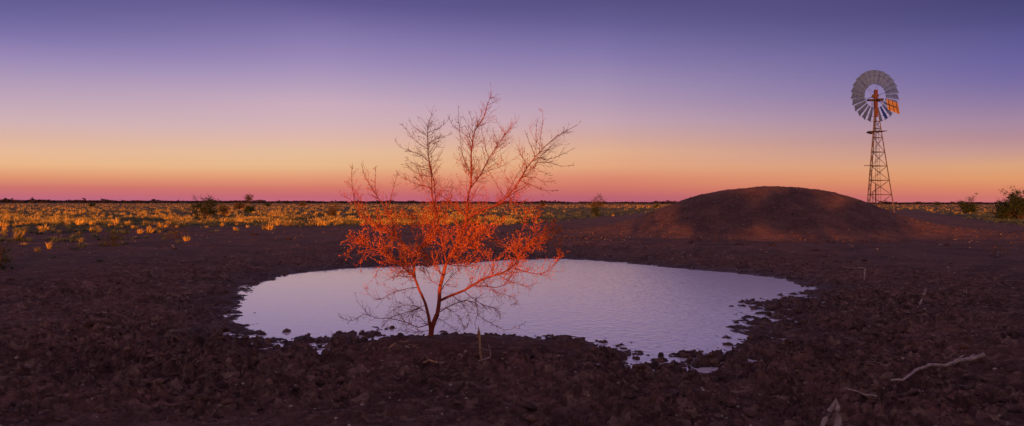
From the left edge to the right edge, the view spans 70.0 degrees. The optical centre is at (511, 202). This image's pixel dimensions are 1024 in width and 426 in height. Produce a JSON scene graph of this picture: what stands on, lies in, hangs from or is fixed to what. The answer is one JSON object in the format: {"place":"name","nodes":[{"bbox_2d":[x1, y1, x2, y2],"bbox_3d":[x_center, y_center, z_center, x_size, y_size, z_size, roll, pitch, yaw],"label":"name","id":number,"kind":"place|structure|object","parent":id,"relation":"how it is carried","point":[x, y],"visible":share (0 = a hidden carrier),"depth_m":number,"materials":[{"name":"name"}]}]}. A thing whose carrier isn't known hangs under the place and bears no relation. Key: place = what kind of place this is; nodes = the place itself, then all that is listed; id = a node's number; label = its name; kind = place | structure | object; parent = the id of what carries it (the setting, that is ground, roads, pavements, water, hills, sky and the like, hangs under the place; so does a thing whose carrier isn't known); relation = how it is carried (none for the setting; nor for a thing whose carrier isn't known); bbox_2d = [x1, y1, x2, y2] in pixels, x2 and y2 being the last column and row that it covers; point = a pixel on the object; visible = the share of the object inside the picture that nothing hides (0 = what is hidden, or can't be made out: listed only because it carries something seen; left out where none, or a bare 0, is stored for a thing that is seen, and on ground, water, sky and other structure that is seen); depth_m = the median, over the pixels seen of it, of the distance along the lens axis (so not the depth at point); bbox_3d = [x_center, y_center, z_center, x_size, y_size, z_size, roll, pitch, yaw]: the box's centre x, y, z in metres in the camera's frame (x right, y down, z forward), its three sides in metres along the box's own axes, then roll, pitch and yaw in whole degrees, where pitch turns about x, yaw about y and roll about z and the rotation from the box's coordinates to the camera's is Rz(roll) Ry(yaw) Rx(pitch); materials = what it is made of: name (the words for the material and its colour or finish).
{"place":"outdoors","nodes":[
{"label":"outdoors","id":0,"kind":"place"},
{"bbox_2d":[0,203,1023,425],"bbox_3d":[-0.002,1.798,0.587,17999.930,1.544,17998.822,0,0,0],"label":"ground","id":1,"kind":"structure","parent":0,"point":[562,400],"depth_m":11.61,"materials":[{"name":"soil"}]},
{"bbox_2d":[0,238,21,266],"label":"bush","id":2,"kind":"object","parent":1,"relation":"on","point":[3,260],"visible":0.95,"depth_m":20.85,"materials":[{"name":"green plant"}]},
{"bbox_2d":[12,228,23,240],"bbox_3d":[-23.806,1.536,35.322,0.497,0.640,0.602,0,0,27],"label":"grass clump","id":3,"kind":"object","parent":1,"relation":"on","point":[19,235],"visible":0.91,"depth_m":35.26,"materials":[{"name":"yellow plant"}]},
{"bbox_2d":[45,242,54,248],"bbox_3d":[-18.826,1.733,29.764,0.368,0.345,0.424,0,0,-26],"label":"grass clump","id":4,"kind":"object","parent":1,"relation":"on","point":[49,245],"visible":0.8,"depth_m":29.78,"materials":[{"name":"yellow plant"}]},
{"bbox_2d":[97,228,123,246],"bbox_3d":[-17.339,1.544,31.607,1.232,0.890,0.883,0,0,-41],"label":"bush","id":5,"kind":"object","parent":1,"relation":"on","point":[115,238],"visible":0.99,"depth_m":31.55,"materials":[{"name":"green plant"}]},
{"bbox_2d":[162,222,190,238],"bbox_3d":[-17.605,1.492,38.127,1.398,1.046,1.282,0,0,-42],"label":"bush","id":6,"kind":"object","parent":1,"relation":"on","point":[173,227],"visible":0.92,"depth_m":38.20,"materials":[{"name":"green plant"}]},
{"bbox_2d":[189,194,224,219],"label":"desert bush","id":7,"kind":"object","parent":1,"relation":"on","point":[209,210],"visible":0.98,"depth_m":79.75,"materials":[{"name":"green plant"}]},
{"bbox_2d":[217,202,230,215],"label":"desert bush","id":8,"kind":"object","parent":1,"relation":"on","point":[226,210],"visible":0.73,"depth_m":101.10,"materials":[{"name":"green plant"}]},
{"bbox_2d":[232,201,246,208],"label":"desert bush","id":9,"kind":"object","parent":1,"relation":"on","point":[237,205],"visible":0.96,"depth_m":205.47,"materials":[{"name":"green plant"}]},
{"bbox_2d":[244,192,253,203],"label":"lone tree","id":10,"kind":"object","parent":1,"relation":"on","point":[248,198],"visible":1,"depth_m":619.23,"materials":[{"name":"green plant"}]},
{"bbox_2d":[243,204,255,212],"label":"desert bush","id":11,"kind":"object","parent":1,"relation":"on","point":[249,208],"visible":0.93,"depth_m":132.60,"materials":[{"name":"green plant"}]},
{"bbox_2d":[323,201,339,216],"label":"desert bush","id":12,"kind":"object","parent":1,"relation":"on","point":[331,212],"visible":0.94,"depth_m":98.11,"materials":[{"name":"green plant"}]},
{"bbox_2d":[338,83,580,335],"bbox_3d":[-0.870,0.192,11.913,3.851,4.390,2.798,0,0,0],"label":"bare tree","id":13,"kind":"object","parent":1,"relation":"on","point":[479,229],"visible":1,"depth_m":11.85,"materials":[{"name":"red plant"}]},
{"bbox_2d":[477,327,481,357],"bbox_3d":[-0.477,2.063,10.740,0.079,0.479,0.044,0,0,38],"label":"broken stake","id":14,"kind":"object","parent":1,"relation":"on","point":[479,335],"visible":0.98,"depth_m":10.72,"materials":[{"name":"beige wood"}]},
{"bbox_2d":[0,197,1007,203],"bbox_3d":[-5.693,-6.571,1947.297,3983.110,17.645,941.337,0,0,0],"label":"distant scrub","id":15,"kind":"object","parent":1,"relation":"on","point":[11,200],"visible":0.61,"depth_m":1548.85,"materials":[{"name":"plant"}]},
{"bbox_2d":[0,187,1016,425],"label":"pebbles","id":16,"kind":"object","parent":1,"relation":"on","point":[588,395],"visible":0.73,"depth_m":9.89,"materials":[{"name":"stone"}]},
{"bbox_2d":[0,237,1023,425],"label":"mud clods","id":17,"kind":"object","parent":1,"relation":"on","point":[192,394],"visible":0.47,"depth_m":9.98,"materials":[{"name":"brown soil"}]},
{"bbox_2d":[0,203,1023,247],"bbox_3d":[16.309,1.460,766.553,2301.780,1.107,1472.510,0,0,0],"label":"grass","id":18,"kind":"structure","parent":1,"relation":"on","point":[39,218],"depth_m":77.63,"materials":[{"name":"yellow plant"}]},
{"bbox_2d":[586,193,605,212],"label":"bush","id":19,"kind":"object","parent":1,"relation":"on","point":[596,202],"visible":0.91,"depth_m":111.09,"materials":[{"name":"green plant"}]},
{"bbox_2d":[590,205,601,216],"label":"desert bush","id":20,"kind":"object","parent":1,"relation":"on","point":[594,210],"visible":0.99,"depth_m":100.08,"materials":[{"name":"green plant"}]},
{"bbox_2d":[506,186,1023,241],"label":"mound","id":21,"kind":"object","parent":1,"relation":"on","point":[751,220],"visible":0.88,"depth_m":41.26,"materials":[{"name":"soil"}]},
{"bbox_2d":[473,186,1023,244],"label":"soil lumps","id":22,"kind":"object","parent":21,"relation":"on","point":[596,237],"visible":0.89,"depth_m":39.63,"materials":[{"name":"brown soil"}]},
{"bbox_2d":[820,399,841,425],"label":"forked stump","id":23,"kind":"object","parent":1,"relation":"on","point":[837,419],"visible":1,"depth_m":6.97,"materials":[{"name":"grey wood"}]},
{"bbox_2d":[844,267,866,279],"bbox_3d":[10.055,2.087,21.470,0.657,0.419,0.089,0,0,22],"label":"snag","id":24,"kind":"object","parent":1,"relation":"on","point":[859,268],"visible":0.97,"depth_m":21.39,"materials":[{"name":"grey wood"}]},
{"bbox_2d":[844,388,876,396],"bbox_3d":[4.002,2.178,8.391,0.344,0.064,0.066,0,0,39],"label":"fallen branch","id":25,"kind":"object","parent":1,"relation":"on","point":[862,393],"visible":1,"depth_m":8.38,"materials":[{"name":"grey wood"}]},
{"bbox_2d":[851,70,899,212],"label":"windmill","id":26,"kind":"object","parent":1,"relation":"on","point":[865,81],"visible":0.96,"depth_m":75.56,"materials":[{"name":"metal"}]},
{"bbox_2d":[919,288,926,304],"bbox_3d":[9.166,2.095,16.305,0.212,0.388,0.075,0,0,-18],"label":"snag","id":27,"kind":"object","parent":1,"relation":"on","point":[924,294],"visible":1,"depth_m":16.30,"materials":[{"name":"grey wood"}]},
{"bbox_2d":[891,353,985,380],"bbox_3d":[5.583,2.134,9.553,2.096,0.158,0.190,0,0,-33],"label":"fallen branch","id":28,"kind":"object","parent":1,"relation":"on","point":[965,359],"visible":1,"depth_m":9.62,"materials":[{"name":"grey wood"}]},
{"bbox_2d":[956,193,980,212],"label":"desert bush","id":29,"kind":"object","parent":1,"relation":"on","point":[965,206],"visible":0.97,"depth_m":138.17,"materials":[{"name":"green plant"}]},
{"bbox_2d":[980,237,1008,257],"bbox_3d":[16.829,1.604,25.375,0.658,0.763,0.910,0,0,0],"label":"bush","id":30,"kind":"object","parent":1,"relation":"on","point":[996,250],"visible":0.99,"depth_m":25.39,"materials":[{"name":"brown plant"}]},
{"bbox_2d":[990,185,1023,218],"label":"desert bush","id":31,"kind":"object","parent":1,"relation":"on","point":[1014,208],"visible":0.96,"depth_m":85.66,"materials":[{"name":"green plant"}]},
{"bbox_2d":[0,0,1023,202],"label":"sky","id":32,"kind":"structure","parent":0,"point":[118,100],"materials":[{"name":"purple"}]},
{"bbox_2d":[223,258,824,372],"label":"water","id":33,"kind":"structure","parent":0,"point":[650,310],"depth_m":17.01,"materials":[{"name":"liquid"}]}
]}

